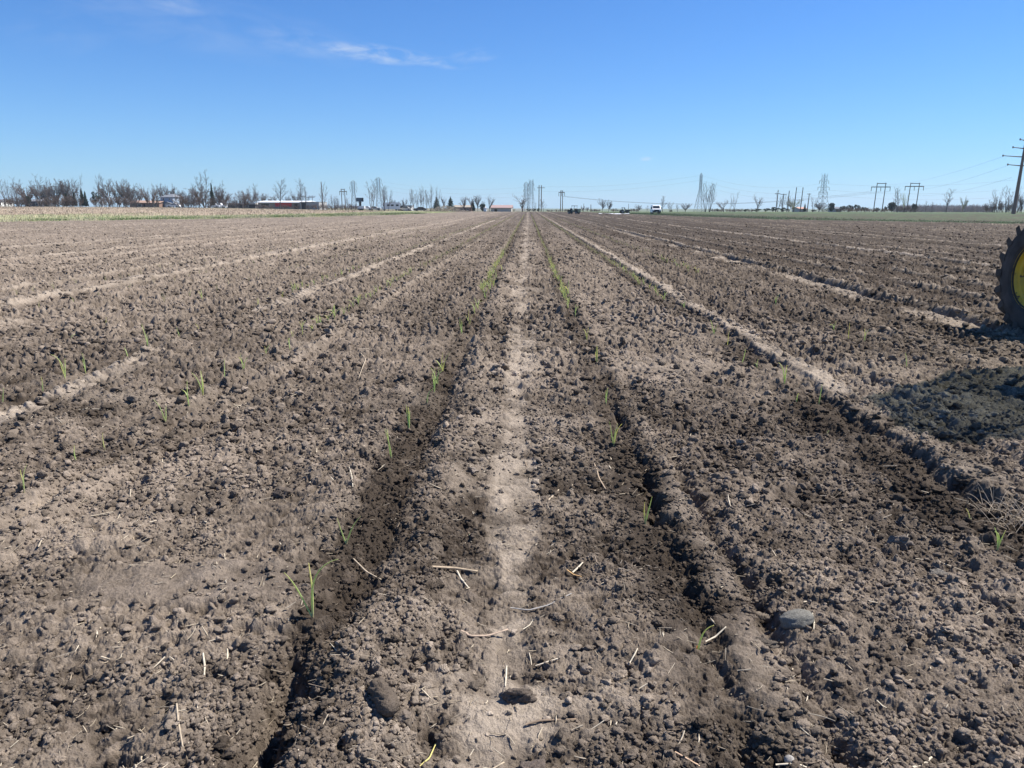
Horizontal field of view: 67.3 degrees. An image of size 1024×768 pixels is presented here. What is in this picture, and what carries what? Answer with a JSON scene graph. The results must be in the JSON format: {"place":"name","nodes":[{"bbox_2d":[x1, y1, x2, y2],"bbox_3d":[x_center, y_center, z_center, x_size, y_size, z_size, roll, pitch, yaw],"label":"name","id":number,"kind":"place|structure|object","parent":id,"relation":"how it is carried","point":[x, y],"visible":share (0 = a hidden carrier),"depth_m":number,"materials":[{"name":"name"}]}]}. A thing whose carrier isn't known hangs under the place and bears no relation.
{"place":"outdoors","nodes":[
{"label":"outdoors","id":0,"kind":"place"},
{"bbox_2d":[349,180,356,203],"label":"lattice tower","id":1,"kind":"structure","parent":0,"point":[352,191],"depth_m":506.55,"materials":[{"name":"metal"}]},
{"bbox_2d":[0,207,1023,767],"bbox_3d":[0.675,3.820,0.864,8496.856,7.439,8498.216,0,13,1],"label":"ground","id":2,"kind":"structure","parent":0,"point":[490,597],"depth_m":4.69,"materials":[{"name":"soil"}]},
{"bbox_2d":[2,195,27,206],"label":"shrub","id":3,"kind":"object","parent":2,"relation":"on","point":[11,201],"visible":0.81,"depth_m":273.57,"materials":[{"name":"brown plant"}]},
{"bbox_2d":[10,179,25,205],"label":"bare tree","id":4,"kind":"object","parent":2,"relation":"on","point":[13,189],"visible":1,"depth_m":267.77,"materials":[{"name":"brown plant"}]},
{"bbox_2d":[10,196,32,205],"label":"shrub","id":5,"kind":"object","parent":2,"relation":"on","point":[25,203],"visible":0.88,"depth_m":273.62,"materials":[{"name":"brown plant"}]},
{"bbox_2d":[11,183,36,198],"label":"bare tree","id":6,"kind":"object","parent":2,"relation":"on","point":[30,194],"visible":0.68,"depth_m":297.40,"materials":[{"name":"brown plant"}]},
{"bbox_2d":[27,173,43,205],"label":"bare tree","id":7,"kind":"object","parent":2,"relation":"on","point":[37,185],"visible":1,"depth_m":267.07,"materials":[{"name":"brown plant"}]},
{"bbox_2d":[28,185,47,198],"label":"bare tree","id":8,"kind":"object","parent":2,"relation":"on","point":[37,192],"visible":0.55,"depth_m":299.14,"materials":[{"name":"brown plant"}]},
{"bbox_2d":[25,199,55,206],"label":"house","id":9,"kind":"structure","parent":2,"relation":"on","point":[33,201],"depth_m":288.18,"materials":[{"name":"white"}]},
{"bbox_2d":[33,180,52,198],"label":"bare tree","id":10,"kind":"object","parent":2,"relation":"on","point":[44,190],"visible":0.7,"depth_m":298.31,"materials":[{"name":"brown plant"}]},
{"bbox_2d":[42,177,60,198],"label":"bare tree","id":11,"kind":"object","parent":2,"relation":"on","point":[55,186],"visible":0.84,"depth_m":298.90,"materials":[{"name":"brown plant"}]},
{"bbox_2d":[42,194,64,206],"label":"shrub","id":12,"kind":"object","parent":2,"relation":"on","point":[44,200],"visible":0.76,"depth_m":273.06,"materials":[{"name":"brown plant"}]},
{"bbox_2d":[44,179,64,200],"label":"bare tree","id":13,"kind":"object","parent":2,"relation":"on","point":[59,194],"visible":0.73,"depth_m":298.90,"materials":[{"name":"brown plant"}]},
{"bbox_2d":[47,196,70,206],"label":"shrub","id":14,"kind":"object","parent":2,"relation":"on","point":[56,203],"visible":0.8,"depth_m":272.61,"materials":[{"name":"brown plant"}]},
{"bbox_2d":[57,180,72,195],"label":"bare tree","id":15,"kind":"object","parent":2,"relation":"on","point":[61,190],"visible":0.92,"depth_m":298.13,"materials":[{"name":"brown plant"}]},
{"bbox_2d":[55,194,78,206],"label":"shrub","id":16,"kind":"object","parent":2,"relation":"on","point":[65,202],"visible":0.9,"depth_m":272.55,"materials":[{"name":"brown plant"}]},
{"bbox_2d":[59,180,82,198],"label":"bare tree","id":17,"kind":"object","parent":2,"relation":"on","point":[67,189],"visible":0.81,"depth_m":298.90,"materials":[{"name":"brown plant"}]},
{"bbox_2d":[67,195,83,206],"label":"shrub","id":18,"kind":"object","parent":2,"relation":"on","point":[70,202],"visible":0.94,"depth_m":272.96,"materials":[{"name":"brown plant"}]},
{"bbox_2d":[72,177,82,206],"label":"bare tree","id":19,"kind":"object","parent":2,"relation":"on","point":[76,190],"visible":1,"depth_m":266.97,"materials":[{"name":"brown plant"}]},
{"bbox_2d":[92,173,101,206],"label":"bare tree","id":20,"kind":"object","parent":2,"relation":"on","point":[95,181],"visible":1,"depth_m":266.57,"materials":[{"name":"brown plant"}]},
{"bbox_2d":[90,195,105,206],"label":"shrub","id":21,"kind":"object","parent":2,"relation":"on","point":[93,201],"visible":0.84,"depth_m":273.20,"materials":[{"name":"brown plant"}]},
{"bbox_2d":[97,179,112,206],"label":"bare tree","id":22,"kind":"object","parent":2,"relation":"on","point":[106,194],"visible":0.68,"depth_m":298.74,"materials":[{"name":"brown plant"}]},
{"bbox_2d":[101,194,123,206],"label":"shrub","id":23,"kind":"object","parent":2,"relation":"on","point":[111,199],"visible":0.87,"depth_m":272.74,"materials":[{"name":"brown plant"}]},
{"bbox_2d":[109,183,121,199],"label":"bare tree","id":24,"kind":"object","parent":2,"relation":"on","point":[113,191],"visible":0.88,"depth_m":298.52,"materials":[{"name":"brown plant"}]},
{"bbox_2d":[110,179,133,206],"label":"bare tree","id":25,"kind":"object","parent":2,"relation":"on","point":[122,191],"visible":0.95,"depth_m":297.92,"materials":[{"name":"brown plant"}]},
{"bbox_2d":[118,196,138,206],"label":"shrub","id":26,"kind":"object","parent":2,"relation":"on","point":[126,203],"visible":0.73,"depth_m":272.34,"materials":[{"name":"brown plant"}]},
{"bbox_2d":[123,184,134,199],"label":"bare tree","id":27,"kind":"object","parent":2,"relation":"on","point":[126,194],"visible":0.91,"depth_m":298.05,"materials":[{"name":"brown plant"}]},
{"bbox_2d":[130,186,148,199],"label":"bare tree","id":28,"kind":"object","parent":2,"relation":"on","point":[140,196],"visible":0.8,"depth_m":302.21,"materials":[{"name":"brown plant"}]},
{"bbox_2d":[131,200,163,206],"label":"house","id":29,"kind":"structure","parent":2,"relation":"on","point":[142,203],"depth_m":291.24,"materials":[{"name":"brown"}]},
{"bbox_2d":[138,183,161,206],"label":"bare tree","id":30,"kind":"object","parent":2,"relation":"on","point":[147,200],"visible":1,"depth_m":270.10,"materials":[{"name":"brown plant"}]},
{"bbox_2d":[162,184,175,194],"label":"bare tree","id":31,"kind":"object","parent":2,"relation":"on","point":[170,192],"visible":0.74,"depth_m":300.35,"materials":[{"name":"brown plant"}]},
{"bbox_2d":[160,194,183,207],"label":"house","id":32,"kind":"structure","parent":2,"relation":"on","point":[166,199],"depth_m":294.74,"materials":[{"name":"blue"}]},
{"bbox_2d":[176,703,183,746],"bbox_3d":[-1.023,1.044,2.363,0.008,0.012,0.219,-7,15,-27],"label":"stalk piece","id":33,"kind":"object","parent":2,"relation":"on","point":[177,714],"visible":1,"depth_m":2.35,"materials":[{"name":"plant"}]},
{"bbox_2d":[171,194,197,207],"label":"shrub","id":34,"kind":"object","parent":2,"relation":"on","point":[182,202],"visible":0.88,"depth_m":267.69,"materials":[{"name":"brown plant"}]},
{"bbox_2d":[180,194,201,207],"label":"shrub","id":35,"kind":"object","parent":2,"relation":"on","point":[193,202],"visible":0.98,"depth_m":268.42,"materials":[{"name":"brown plant"}]},
{"bbox_2d":[0,206,392,217],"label":"corn stubble","id":36,"kind":"object","parent":2,"relation":"on","point":[176,210],"visible":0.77,"depth_m":175.42,"materials":[{"name":"beige plant"}]},
{"bbox_2d":[183,186,209,207],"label":"bare tree","id":37,"kind":"object","parent":2,"relation":"on","point":[196,193],"visible":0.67,"depth_m":300.42,"materials":[{"name":"brown plant"}]},
{"bbox_2d":[191,372,203,395],"bbox_3d":[-2.657,0.009,6.567,0.064,0.252,0.148,2,13,8],"label":"onion seedling","id":38,"kind":"object","parent":2,"relation":"on","point":[202,390],"visible":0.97,"depth_m":6.58,"materials":[{"name":"green plant"}]},
{"bbox_2d":[194,169,212,207],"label":"bare tree","id":39,"kind":"object","parent":2,"relation":"on","point":[201,190],"visible":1,"depth_m":267.48,"materials":[{"name":"brown plant"}]},
{"bbox_2d":[198,195,218,207],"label":"shrub","id":40,"kind":"object","parent":2,"relation":"on","point":[212,201],"visible":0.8,"depth_m":274.40,"materials":[{"name":"brown plant"}]},
{"bbox_2d":[0,212,424,221],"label":"grass strip","id":41,"kind":"object","parent":2,"relation":"on","point":[235,216],"depth_m":108.86,"materials":[{"name":"green plant"}]},
{"bbox_2d":[208,180,226,207],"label":"bare tree","id":42,"kind":"object","parent":2,"relation":"on","point":[219,194],"visible":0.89,"depth_m":300.06,"materials":[{"name":"brown plant"}]},
{"bbox_2d":[214,192,231,202],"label":"bare tree","id":43,"kind":"object","parent":2,"relation":"on","point":[228,196],"visible":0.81,"depth_m":300.68,"materials":[{"name":"brown plant"}]},
{"bbox_2d":[223,198,234,207],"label":"shrub","id":44,"kind":"object","parent":2,"relation":"on","point":[230,203],"visible":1,"depth_m":274.81,"materials":[{"name":"brown plant"}]},
{"bbox_2d":[230,421,241,432],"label":"clod","id":45,"kind":"object","parent":2,"relation":"on","point":[235,426],"visible":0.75,"depth_m":5.58,"materials":[{"name":"soil"}]},
{"bbox_2d":[229,195,250,207],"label":"shrub","id":46,"kind":"object","parent":2,"relation":"on","point":[236,203],"visible":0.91,"depth_m":293.29,"materials":[{"name":"brown plant"}]},
{"bbox_2d":[227,203,257,207],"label":"house","id":47,"kind":"structure","parent":2,"relation":"on","point":[251,205],"depth_m":298.36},
{"bbox_2d":[234,189,250,199],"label":"bare tree","id":48,"kind":"object","parent":2,"relation":"on","point":[242,194],"visible":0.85,"depth_m":299.94,"materials":[{"name":"brown plant"}]},
{"bbox_2d":[245,189,256,202],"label":"bare tree","id":49,"kind":"object","parent":2,"relation":"on","point":[253,199],"visible":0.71,"depth_m":301.27,"materials":[{"name":"brown plant"}]},
{"bbox_2d":[272,179,286,208],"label":"bare tree","id":50,"kind":"object","parent":2,"relation":"on","point":[280,197],"visible":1,"depth_m":265.08,"materials":[{"name":"brown plant"}]},
{"bbox_2d":[271,486,292,499],"bbox_3d":[-1.310,0.627,4.370,0.121,0.082,0.083,3,13,11],"label":"clod","id":51,"kind":"object","parent":2,"relation":"on","point":[281,492],"visible":0.96,"depth_m":4.35,"materials":[{"name":"soil"}]},
{"bbox_2d":[257,201,314,208],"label":"house","id":52,"kind":"structure","parent":2,"relation":"on","point":[276,204],"depth_m":292.08,"materials":[{"name":"white paint"}]},
{"bbox_2d":[285,559,337,617],"bbox_3d":[-0.766,0.796,2.953,0.200,0.284,0.095,-4,14,-18],"label":"onion seedling","id":53,"kind":"object","parent":2,"relation":"on","point":[311,613],"visible":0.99,"depth_m":2.96,"materials":[{"name":"green plant"}]},
{"bbox_2d":[300,202,326,209],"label":"house","id":54,"kind":"structure","parent":2,"relation":"on","point":[302,206],"depth_m":289.94,"materials":[{"name":"black metal"}]},
{"bbox_2d":[13,214,658,307],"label":"distant seedlings","id":55,"kind":"object","parent":2,"relation":"on","point":[539,234],"visible":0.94,"depth_m":31.53,"materials":[{"name":"green plant"}]},
{"bbox_2d":[337,516,360,544],"bbox_3d":[-0.781,0.716,3.705,0.117,0.177,0.018,0,13,1],"label":"onion seedling","id":56,"kind":"object","parent":2,"relation":"on","point":[346,541],"visible":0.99,"depth_m":3.70,"materials":[{"name":"green plant"}]},
{"bbox_2d":[364,179,376,209],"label":"bare tree","id":57,"kind":"object","parent":2,"relation":"on","point":[373,195],"visible":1,"depth_m":264.96,"materials":[{"name":"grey plant"}]},
{"bbox_2d":[374,177,382,206],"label":"lattice tower","id":58,"kind":"structure","parent":2,"relation":"on","point":[377,200],"depth_m":486.75,"materials":[{"name":"metal"}]},
{"bbox_2d":[367,677,399,717],"bbox_3d":[-0.412,1.001,2.462,0.079,0.081,0.200,-5,6,-22],"label":"soil plug","id":59,"kind":"object","parent":2,"relation":"on","point":[384,699],"visible":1,"depth_m":2.41,"materials":[{"name":"brown soil"}]},
{"bbox_2d":[381,202,399,210],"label":"camper","id":60,"kind":"object","parent":2,"relation":"on","point":[394,205],"visible":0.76,"depth_m":280.51,"materials":[{"name":"white paint"}]},
{"bbox_2d":[393,709,410,723],"bbox_3d":[-0.345,1.049,2.416,0.060,0.052,0.052,0,13,1],"label":"clod","id":61,"kind":"object","parent":2,"relation":"on","point":[401,716],"visible":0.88,"depth_m":2.40,"materials":[{"name":"soil"}]},
{"bbox_2d":[406,406,409,430],"bbox_3d":[-0.753,0.257,5.591,0.028,0.222,0.014,-2,13,-11],"label":"onion seedling","id":62,"kind":"object","parent":2,"relation":"on","point":[408,417],"visible":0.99,"depth_m":5.59,"materials":[{"name":"green plant"}]},
{"bbox_2d":[415,206,472,211],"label":"brush pile","id":63,"kind":"object","parent":2,"relation":"on","point":[442,209],"visible":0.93,"depth_m":255.26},
{"bbox_2d":[433,566,477,571],"bbox_3d":[-0.260,0.836,3.503,0.211,0.027,0.043,0,13,1],"label":"stalk piece","id":64,"kind":"object","parent":2,"relation":"on","point":[450,567],"visible":1,"depth_m":3.50,"materials":[{"name":"plant"}]},
{"bbox_2d":[454,205,471,210],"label":"house","id":65,"kind":"structure","parent":2,"relation":"on","point":[468,207],"depth_m":279.37,"materials":[{"name":"white"}]},
{"bbox_2d":[467,467,478,474],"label":"clod","id":66,"kind":"object","parent":2,"relation":"on","point":[472,470],"visible":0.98,"depth_m":4.73,"materials":[{"name":"soil"}]},
{"bbox_2d":[460,629,507,636],"bbox_3d":[-0.103,0.951,2.946,0.188,0.019,0.050,-2,13,-9],"label":"stalk piece","id":67,"kind":"object","parent":2,"relation":"on","point":[468,634],"visible":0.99,"depth_m":2.93,"materials":[{"name":"plant"}]},
{"bbox_2d":[491,205,512,211],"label":"barn","id":68,"kind":"structure","parent":2,"relation":"on","point":[501,208],"depth_m":273.32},
{"bbox_2d":[0,232,1022,767],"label":"straw litter","id":69,"kind":"object","parent":2,"relation":"on","point":[464,600],"visible":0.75,"depth_m":2.98,"materials":[{"name":"beige plant"}]},
{"bbox_2d":[0,222,1023,767],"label":"soil clods","id":70,"kind":"object","parent":2,"relation":"on","point":[366,748],"visible":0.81,"depth_m":4.13,"materials":[{"name":"brown soil"}]},
{"bbox_2d":[500,688,536,704],"bbox_3d":[0.023,1.038,2.584,0.128,0.056,0.075,0,13,1],"label":"clod","id":71,"kind":"object","parent":2,"relation":"on","point":[512,696],"visible":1,"depth_m":2.56,"materials":[{"name":"soil"}]},
{"bbox_2d":[527,179,534,211],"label":"lattice tower","id":72,"kind":"structure","parent":2,"relation":"on","point":[531,196],"depth_m":504.49,"materials":[{"name":"metal"}]},
{"bbox_2d":[518,758,545,767],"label":"clod","id":73,"kind":"object","parent":2,"relation":"on","point":[538,763],"visible":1,"depth_m":2.27,"materials":[{"name":"soil"}]},
{"bbox_2d":[510,593,571,609],"bbox_3d":[0.130,0.909,3.194,0.278,0.016,0.051,-5,14,-20],"label":"stalk piece","id":74,"kind":"object","parent":2,"relation":"on","point":[536,607],"visible":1,"depth_m":3.17,"materials":[{"name":"plant"}]},
{"bbox_2d":[525,718,575,724],"bbox_3d":[0.125,1.080,2.470,0.166,0.008,0.013,-2,13,-9],"label":"stalk piece","id":75,"kind":"object","parent":2,"relation":"on","point":[536,721],"visible":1,"depth_m":2.47,"materials":[{"name":"plant"}]},
{"bbox_2d":[559,190,564,211],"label":"frame pole","id":76,"kind":"object","parent":2,"relation":"on","point":[561,193],"visible":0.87,"depth_m":330.08,"materials":[{"name":"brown wood"}]},
{"bbox_2d":[609,422,621,446],"bbox_3d":[0.709,0.354,5.252,0.087,0.210,0.061,4,13,16],"label":"onion seedling","id":77,"kind":"object","parent":2,"relation":"on","point":[615,434],"visible":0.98,"depth_m":5.25,"materials":[{"name":"green plant"}]},
{"bbox_2d":[644,498,651,523],"bbox_3d":[0.700,0.667,3.988,0.040,0.182,0.025,-3,13,-11],"label":"onion seedling","id":78,"kind":"object","parent":2,"relation":"on","point":[645,520],"visible":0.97,"depth_m":3.99,"materials":[{"name":"green plant"}]},
{"bbox_2d":[650,205,661,213],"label":"van","id":79,"kind":"object","parent":2,"relation":"on","point":[655,208],"visible":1,"depth_m":185.50,"materials":[{"name":"white paint"}]},
{"bbox_2d":[693,173,704,211],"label":"lattice tower","id":80,"kind":"structure","parent":2,"relation":"on","point":[700,181],"depth_m":414.84,"materials":[{"name":"metal"}]},
{"bbox_2d":[696,625,713,649],"bbox_3d":[0.705,0.948,2.827,0.010,0.177,0.080,-7,15,-28],"label":"onion seedling","id":81,"kind":"object","parent":2,"relation":"on","point":[698,646],"visible":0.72,"depth_m":2.84,"materials":[{"name":"green plant"}]},
{"bbox_2d":[700,183,711,211],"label":"bare tree","id":82,"kind":"object","parent":2,"relation":"on","point":[705,207],"visible":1,"depth_m":266.22,"materials":[{"name":"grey plant"}]},
{"bbox_2d":[708,184,716,211],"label":"bare tree","id":83,"kind":"object","parent":2,"relation":"on","point":[711,197],"visible":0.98,"depth_m":266.33,"materials":[{"name":"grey plant"}]},
{"bbox_2d":[756,612,771,622],"bbox_3d":[1.048,0.968,3.182,0.110,0.040,0.039,8,14,6],"label":"clod","id":84,"kind":"object","parent":2,"relation":"on","point":[766,617],"visible":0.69,"depth_m":3.17,"materials":[{"name":"soil"}]},
{"bbox_2d":[756,637,779,648],"bbox_3d":[0.955,0.977,2.882,0.097,0.042,0.060,0,13,1],"label":"clod","id":85,"kind":"object","parent":2,"relation":"on","point":[770,644],"visible":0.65,"depth_m":2.87,"materials":[{"name":"soil"}]},
{"bbox_2d":[784,755,793,762],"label":"pebble","id":86,"kind":"object","parent":2,"relation":"on","point":[788,758],"visible":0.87,"depth_m":2.29,"materials":[{"name":"stone"}]},
{"bbox_2d":[784,200,802,209],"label":"budding tree","id":87,"kind":"object","parent":2,"relation":"on","point":[792,204],"visible":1,"depth_m":273.99,"materials":[{"name":"grey plant"}]},
{"bbox_2d":[779,609,814,628],"bbox_3d":[1.120,0.928,3.025,0.142,0.085,0.098,-2,13,-10],"label":"stone","id":88,"kind":"object","parent":2,"relation":"on","point":[798,618],"visible":0.91,"depth_m":2.99,"materials":[{"name":"stone"}]},
{"bbox_2d":[604,212,1023,223],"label":"rye strip","id":89,"kind":"object","parent":2,"relation":"on","point":[735,216],"visible":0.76,"depth_m":113.47,"materials":[{"name":"green plant"}]},
{"bbox_2d":[814,173,829,211],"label":"lattice tower","id":90,"kind":"structure","parent":2,"relation":"on","point":[821,187],"depth_m":432.87,"materials":[{"name":"metal"}]},
{"bbox_2d":[871,183,890,211],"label":"frame pole","id":91,"kind":"object","parent":2,"relation":"on","point":[880,190],"visible":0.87,"depth_m":288.44,"materials":[{"name":"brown wood"}]},
{"bbox_2d":[887,202,896,211],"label":"evergreen tree","id":92,"kind":"object","parent":2,"relation":"on","point":[892,206],"visible":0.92,"depth_m":273.67,"materials":[{"name":"green plant"}]},
{"bbox_2d":[893,186,900,211],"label":"bare tree","id":93,"kind":"object","parent":2,"relation":"on","point":[898,199],"visible":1,"depth_m":264.14,"materials":[{"name":"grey plant"}]},
{"bbox_2d":[884,534,914,550],"bbox_3d":[1.884,0.767,3.740,0.147,0.090,0.074,0,13,1],"label":"clod","id":94,"kind":"object","parent":2,"relation":"on","point":[904,542],"visible":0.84,"depth_m":3.72,"materials":[{"name":"soil"}]},
{"bbox_2d":[905,183,923,211],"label":"frame pole","id":95,"kind":"object","parent":2,"relation":"on","point":[910,186],"visible":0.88,"depth_m":292.75,"materials":[{"name":"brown wood"}]},
{"bbox_2d":[929,568,948,578],"bbox_3d":[1.891,0.858,3.420,0.095,0.063,0.087,3,13,14],"label":"clod","id":96,"kind":"object","parent":2,"relation":"on","point":[938,572],"visible":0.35,"depth_m":3.41,"materials":[{"name":"soil"}]},
{"bbox_2d":[892,203,993,211],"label":"wood","id":97,"kind":"object","parent":2,"relation":"on","point":[954,208],"visible":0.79,"depth_m":558.83,"materials":[{"name":"grey"}]},
{"bbox_2d":[958,482,1023,536],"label":"dry grass wisp","id":98,"kind":"object","parent":2,"relation":"on","point":[1011,520],"visible":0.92,"depth_m":4.05,"materials":[{"name":"plant"}]},
{"bbox_2d":[995,529,1005,550],"bbox_3d":[2.292,0.757,3.656,0.077,0.147,0.038,-5,14,-22],"label":"onion seedling","id":99,"kind":"object","parent":2,"relation":"on","point":[998,541],"visible":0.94,"depth_m":3.66,"materials":[{"name":"green plant"}]},
{"bbox_2d":[997,200,1012,212],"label":"shrub","id":100,"kind":"object","parent":2,"relation":"on","point":[1001,203],"visible":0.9,"depth_m":265.05,"materials":[{"name":"grey plant"}]},
{"bbox_2d":[1002,186,1012,212],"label":"bare tree","id":101,"kind":"object","parent":2,"relation":"on","point":[1008,198],"visible":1,"depth_m":263.37,"materials":[{"name":"grey plant"}]},
{"bbox_2d":[995,226,1023,333],"bbox_3d":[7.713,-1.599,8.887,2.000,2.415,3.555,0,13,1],"label":"tire","id":102,"kind":"object","parent":2,"relation":"on","point":[1009,289],"visible":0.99,"depth_m":10.39,"materials":[{"name":"rubber"}]},
{"bbox_2d":[1002,138,1023,213],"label":"utility pole","id":103,"kind":"object","parent":2,"relation":"on","point":[1015,201],"visible":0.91,"depth_m":200.26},
{"bbox_2d":[0,0,1023,208],"label":"sky","id":104,"kind":"structure","parent":0,"point":[468,99],"materials":[{"name":"blue"}]},
{"bbox_2d":[567,207,580,213],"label":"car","id":105,"kind":"object","parent":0,"point":[575,210],"visible":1,"depth_m":184.77,"materials":[{"name":"grey paint"}]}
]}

